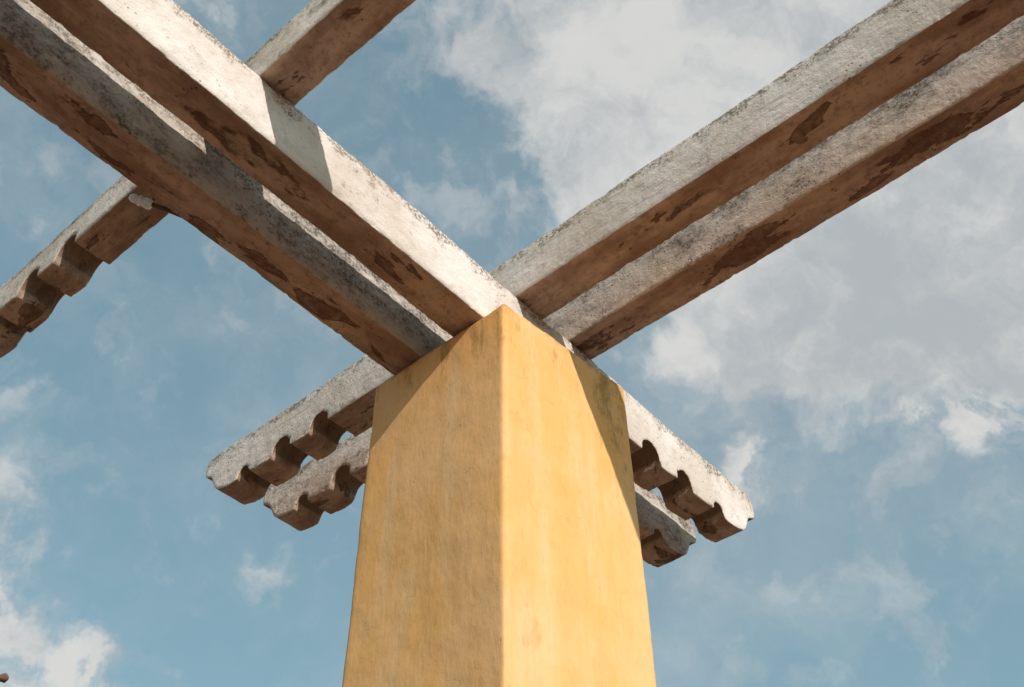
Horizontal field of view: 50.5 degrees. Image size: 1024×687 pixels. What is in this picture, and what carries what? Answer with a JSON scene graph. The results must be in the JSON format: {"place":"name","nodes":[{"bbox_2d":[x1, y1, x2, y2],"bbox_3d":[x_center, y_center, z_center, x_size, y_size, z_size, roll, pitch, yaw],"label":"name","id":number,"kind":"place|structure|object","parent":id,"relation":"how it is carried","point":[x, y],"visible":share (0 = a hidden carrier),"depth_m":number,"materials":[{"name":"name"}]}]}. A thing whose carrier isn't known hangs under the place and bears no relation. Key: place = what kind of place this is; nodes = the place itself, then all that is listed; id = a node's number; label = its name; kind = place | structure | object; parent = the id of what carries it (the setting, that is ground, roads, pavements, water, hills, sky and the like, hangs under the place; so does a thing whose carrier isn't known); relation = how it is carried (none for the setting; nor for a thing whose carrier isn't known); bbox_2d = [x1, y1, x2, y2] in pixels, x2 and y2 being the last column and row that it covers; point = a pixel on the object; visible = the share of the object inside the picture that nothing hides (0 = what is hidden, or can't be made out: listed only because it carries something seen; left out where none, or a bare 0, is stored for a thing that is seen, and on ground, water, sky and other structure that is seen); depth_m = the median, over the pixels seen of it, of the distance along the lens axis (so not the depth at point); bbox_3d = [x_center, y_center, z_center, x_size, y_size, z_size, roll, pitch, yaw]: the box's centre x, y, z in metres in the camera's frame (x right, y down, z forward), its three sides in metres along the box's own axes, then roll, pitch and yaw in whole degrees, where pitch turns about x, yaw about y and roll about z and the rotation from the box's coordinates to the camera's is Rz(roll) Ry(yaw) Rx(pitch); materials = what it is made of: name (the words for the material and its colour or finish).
{"place":"outdoors","nodes":[
{"label":"outdoors","id":0,"kind":"place"},
{"bbox_2d":[0,673,8,682],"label":"bare tree","id":1,"kind":"object","parent":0,"point":[4,677],"visible":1,"depth_m":6.97,"materials":[{"name":"plant"}]},
{"bbox_2d":[342,304,655,686],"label":"plastered post","id":2,"kind":"object","parent":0,"point":[499,544],"visible":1,"depth_m":2.01,"materials":[{"name":"yellow paint"}]},
{"bbox_2d":[0,0,695,566],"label":"carved rafter","id":3,"kind":"object","parent":2,"relation":"on","point":[60,76],"visible":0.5,"depth_m":2.14,"materials":[{"name":"brown wood"}]},
{"bbox_2d":[129,194,182,218],"bbox_3d":[-0.687,-0.311,2.169,0.124,0.162,0.025,21,-50,-20],"label":"lamp holder","id":4,"kind":"object","parent":3,"relation":"attached to","point":[144,202],"visible":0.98,"depth_m":2.10,"materials":[{"name":"white plastic"}]},
{"bbox_2d":[0,0,415,357],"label":"carved rafter","id":5,"kind":"object","parent":3,"relation":"on","point":[304,52],"visible":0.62,"depth_m":2.32,"materials":[{"name":"brown wood"}]},
{"bbox_2d":[30,0,753,541],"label":"carved rafter","id":6,"kind":"object","parent":2,"relation":"on","point":[174,58],"visible":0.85,"depth_m":2.12,"materials":[{"name":"beige wood"}]},
{"bbox_2d":[206,0,1023,504],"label":"carved rafter","id":7,"kind":"object","parent":6,"relation":"on","point":[878,58],"visible":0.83,"depth_m":2.31,"materials":[{"name":"wood"}]},
{"bbox_2d":[263,16,1023,530],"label":"carved rafter","id":8,"kind":"object","parent":6,"relation":"on","point":[965,94],"visible":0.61,"depth_m":2.37,"materials":[{"name":"brown wood"}]},
{"bbox_2d":[0,0,1023,686],"label":"sky","id":9,"kind":"structure","parent":0,"point":[860,381],"materials":[{"name":"blue"}]}
]}

